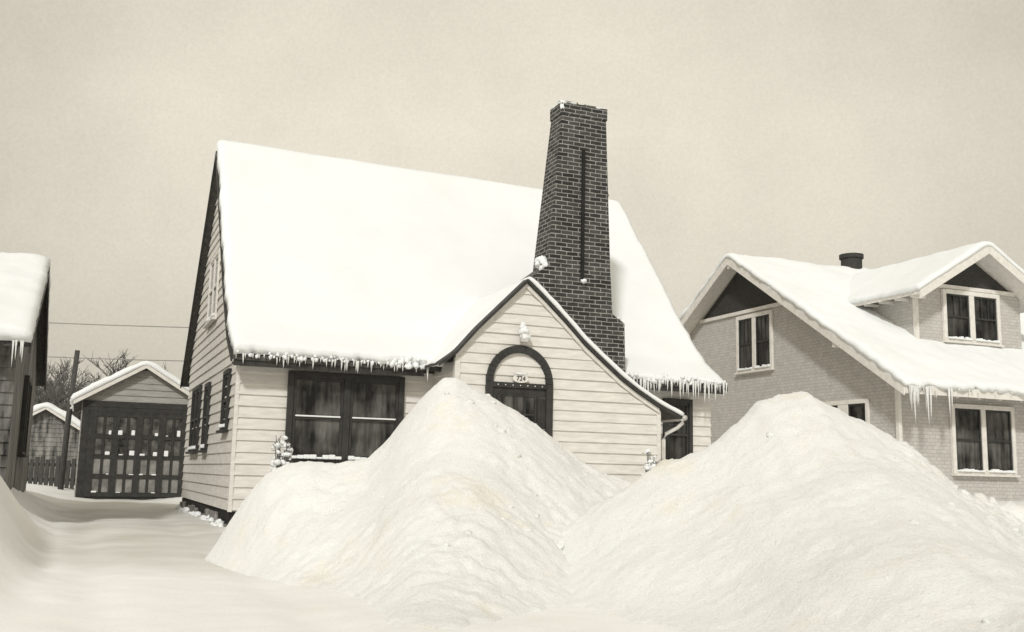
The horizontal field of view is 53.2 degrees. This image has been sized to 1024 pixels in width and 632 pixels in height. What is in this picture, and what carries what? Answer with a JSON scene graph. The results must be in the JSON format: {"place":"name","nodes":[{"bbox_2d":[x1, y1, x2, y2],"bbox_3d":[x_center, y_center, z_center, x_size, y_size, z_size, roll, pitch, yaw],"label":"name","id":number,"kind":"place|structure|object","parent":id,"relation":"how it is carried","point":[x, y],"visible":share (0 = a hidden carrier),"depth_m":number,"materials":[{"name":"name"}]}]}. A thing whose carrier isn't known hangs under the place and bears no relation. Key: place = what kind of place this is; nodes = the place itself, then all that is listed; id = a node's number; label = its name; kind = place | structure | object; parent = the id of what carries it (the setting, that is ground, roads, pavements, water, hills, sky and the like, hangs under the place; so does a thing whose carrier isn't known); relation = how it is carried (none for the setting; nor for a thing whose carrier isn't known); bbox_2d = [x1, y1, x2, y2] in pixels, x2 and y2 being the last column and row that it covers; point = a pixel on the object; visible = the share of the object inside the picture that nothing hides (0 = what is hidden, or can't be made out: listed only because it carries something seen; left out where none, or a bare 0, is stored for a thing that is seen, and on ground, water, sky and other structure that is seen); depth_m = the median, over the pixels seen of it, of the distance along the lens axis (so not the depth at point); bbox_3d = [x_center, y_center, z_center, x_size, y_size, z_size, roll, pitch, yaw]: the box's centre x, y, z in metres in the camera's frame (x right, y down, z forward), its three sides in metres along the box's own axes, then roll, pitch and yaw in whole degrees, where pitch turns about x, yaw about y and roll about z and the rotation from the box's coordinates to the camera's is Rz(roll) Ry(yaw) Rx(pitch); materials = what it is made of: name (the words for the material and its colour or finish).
{"place":"outdoors","nodes":[
{"label":"outdoors","id":0,"kind":"place"},
{"bbox_2d":[48,356,183,360],"bbox_3d":[-14.030,1.227,33.256,20.002,0.352,0.029,1,-9,-1],"label":"overhead wire","id":1,"kind":"object","parent":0,"point":[118,359],"visible":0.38,"depth_m":33.23,"materials":[{"name":"black metal"}]},
{"bbox_2d":[49,322,188,327],"bbox_3d":[-14.004,0.029,30.406,20.002,0.456,0.029,1,-9,-1],"label":"overhead wire","id":2,"kind":"object","parent":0,"point":[118,325],"visible":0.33,"depth_m":30.39,"materials":[{"name":"black metal"}]},
{"bbox_2d":[0,476,1023,631],"bbox_3d":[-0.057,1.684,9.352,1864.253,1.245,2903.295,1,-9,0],"label":"ground","id":3,"kind":"structure","parent":0,"point":[69,562],"depth_m":6.94,"materials":[{"name":"white snow"}]},
{"bbox_2d":[0,252,50,491],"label":"bungalow","id":4,"kind":"object","parent":3,"relation":"on","point":[25,282],"visible":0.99,"depth_m":15.07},
{"bbox_2d":[17,375,32,457],"bbox_3d":[-7.839,1.641,16.497,0.130,1.272,1.400,5,-10,-22],"label":"window","id":5,"kind":"structure","parent":4,"relation":"in","point":[28,383],"depth_m":15.93,"materials":[{"name":"black glass"}]},
{"bbox_2d":[26,456,76,488],"bbox_3d":[-16.329,4.802,31.117,9.560,1.160,0.080,1,-9,0],"label":"board fence","id":6,"kind":"object","parent":3,"relation":"on","point":[51,478],"visible":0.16,"depth_m":31.09,"materials":[{"name":"grey wood"}]},
{"bbox_2d":[28,402,79,484],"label":"shed","id":7,"kind":"structure","parent":3,"relation":"on","point":[47,428],"depth_m":36.24,"materials":[{"name":"grey wood"}]},
{"bbox_2d":[34,380,80,416],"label":"bare tree","id":8,"kind":"object","parent":3,"relation":"on","point":[61,400],"visible":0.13,"depth_m":41.95,"materials":[{"name":"grey plant"}]},
{"bbox_2d":[37,362,79,413],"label":"bare tree","id":9,"kind":"object","parent":3,"relation":"on","point":[54,386],"visible":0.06,"depth_m":49.05,"materials":[{"name":"grey plant"}]},
{"bbox_2d":[34,358,98,408],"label":"bare tree","id":10,"kind":"object","parent":3,"relation":"on","point":[47,394],"visible":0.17,"depth_m":44.51,"materials":[{"name":"grey plant"}]},
{"bbox_2d":[40,356,92,401],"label":"bare tree","id":11,"kind":"object","parent":3,"relation":"on","point":[51,373],"visible":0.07,"depth_m":52.70,"materials":[{"name":"grey plant"}]},
{"bbox_2d":[57,350,79,489],"bbox_3d":[-12.956,3.211,29.817,0.297,4.455,0.170,1,-9,0],"label":"wooden post","id":12,"kind":"object","parent":3,"relation":"on","point":[62,471],"visible":0.79,"depth_m":29.76,"materials":[{"name":"brown wood"}]},
{"bbox_2d":[60,399,80,419],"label":"bare tree","id":13,"kind":"object","parent":3,"relation":"on","point":[79,413],"visible":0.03,"depth_m":41.93,"materials":[{"name":"grey plant"}]},
{"bbox_2d":[69,372,115,389],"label":"bare tree","id":14,"kind":"object","parent":3,"relation":"on","point":[79,388],"visible":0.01,"depth_m":45.35,"materials":[{"name":"grey plant"}]},
{"bbox_2d":[82,348,137,382],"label":"bare tree","id":15,"kind":"object","parent":3,"relation":"on","point":[126,363],"visible":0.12,"depth_m":54.24,"materials":[{"name":"grey plant"}]},
{"bbox_2d":[70,361,188,499],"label":"garage","id":16,"kind":"structure","parent":3,"relation":"on","point":[132,433],"depth_m":25.56,"materials":[{"name":"black wood"}]},
{"bbox_2d":[81,407,187,498],"bbox_3d":[-9.374,3.445,25.555,2.420,2.240,0.115,5,-10,-22],"label":"garage door","id":17,"kind":"structure","parent":16,"relation":"in","point":[130,453],"depth_m":25.50,"materials":[{"name":"brown paint"}]},
{"bbox_2d":[270,436,293,469],"bbox_3d":[-3.162,2.383,14.066,0.386,1.489,0.383,5,-10,-22],"label":"shrub","id":18,"kind":"object","parent":3,"relation":"on","point":[277,462],"visible":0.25,"depth_m":14.09,"materials":[{"name":"white plant"}]},
{"bbox_2d":[205,378,630,628],"bbox_3d":[-0.080,1.373,8.540,6.700,1.853,6.900,1,-9,0],"label":"snow pile","id":19,"kind":"object","parent":3,"relation":"on","point":[452,503],"visible":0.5,"depth_m":7.87,"materials":[{"name":"white snow"}]},
{"bbox_2d":[175,100,727,526],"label":"cottage","id":20,"kind":"structure","parent":3,"relation":"on","point":[343,310],"depth_m":16.64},
{"bbox_2d":[185,385,201,453],"bbox_3d":[-6.014,1.968,19.315,0.105,1.256,1.380,5,-10,-22],"label":"window","id":21,"kind":"structure","parent":20,"relation":"in","point":[192,448],"depth_m":19.25,"materials":[{"name":"brown paint"}]},
{"bbox_2d":[197,382,211,452],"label":"window","id":22,"kind":"structure","parent":20,"relation":"in","point":[207,388],"depth_m":17.58,"materials":[{"name":"brown paint"}]},
{"bbox_2d":[203,248,220,328],"bbox_3d":[-5.356,-0.482,18.253,0.095,1.272,1.340,5,-10,-22],"label":"window","id":23,"kind":"structure","parent":20,"relation":"in","point":[211,318],"depth_m":18.19,"materials":[{"name":"white paint"}]},
{"bbox_2d":[216,368,231,432],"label":"window","id":24,"kind":"structure","parent":20,"relation":"in","point":[225,402],"depth_m":15.39,"materials":[{"name":"brown paint"}]},
{"bbox_2d":[284,371,404,463],"bbox_3d":[-2.469,1.538,15.216,1.810,1.360,0.130,5,-10,-22],"label":"window","id":25,"kind":"structure","parent":20,"relation":"in","point":[334,418],"depth_m":15.20,"materials":[{"name":"black glass"}]},
{"bbox_2d":[493,384,545,430],"bbox_3d":[0.098,1.994,15.184,0.870,1.939,0.090,5,-10,-22],"label":"door","id":26,"kind":"structure","parent":20,"relation":"in","point":[530,403],"depth_m":15.34,"materials":[{"name":"brown paint"}]},
{"bbox_2d":[662,398,692,459],"bbox_3d":[2.838,2.029,17.415,0.610,1.236,0.130,5,-10,-22],"label":"window","id":27,"kind":"structure","parent":20,"relation":"in","point":[679,443],"depth_m":17.46,"materials":[{"name":"black glass"}]},
{"bbox_2d":[641,449,661,475],"bbox_3d":[2.126,2.732,15.451,0.339,1.451,0.347,0,-9,11],"label":"shrub","id":28,"kind":"object","parent":3,"relation":"on","point":[648,465],"visible":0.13,"depth_m":15.52,"materials":[{"name":"white plant"}]},
{"bbox_2d":[562,391,1023,631],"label":"snow pile","id":29,"kind":"object","parent":3,"relation":"on","point":[801,511],"visible":0.79,"depth_m":6.13,"materials":[{"name":"white snow"}]},
{"bbox_2d":[679,241,1023,500],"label":"shingled house","id":30,"kind":"structure","parent":3,"relation":"on","point":[924,356],"depth_m":21.59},
{"bbox_2d":[734,310,773,374],"bbox_3d":[5.624,0.624,23.789,0.110,1.388,1.420,5,-10,-22],"label":"window","id":31,"kind":"structure","parent":30,"relation":"in","point":[754,331],"depth_m":23.75,"materials":[{"name":"white paint"}]},
{"bbox_2d":[824,399,869,423],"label":"window","id":32,"kind":"structure","parent":30,"relation":"in","point":[856,408],"depth_m":20.52,"materials":[{"name":"white paint"}]},
{"bbox_2d":[941,289,1004,347],"bbox_3d":[9.833,0.046,21.815,1.660,1.148,0.130,5,-10,-22],"label":"window","id":33,"kind":"structure","parent":30,"relation":"in","point":[968,317],"depth_m":21.81,"materials":[{"name":"white paint"}]},
{"bbox_2d":[949,403,1020,476],"bbox_3d":[9.319,2.459,20.147,1.710,1.400,0.130,5,-10,-22],"label":"window","id":34,"kind":"structure","parent":30,"relation":"in","point":[983,437],"depth_m":20.15,"materials":[{"name":"white paint"}]},
{"bbox_2d":[0,0,1023,405],"label":"sky","id":35,"kind":"structure","parent":0,"point":[889,132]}
]}

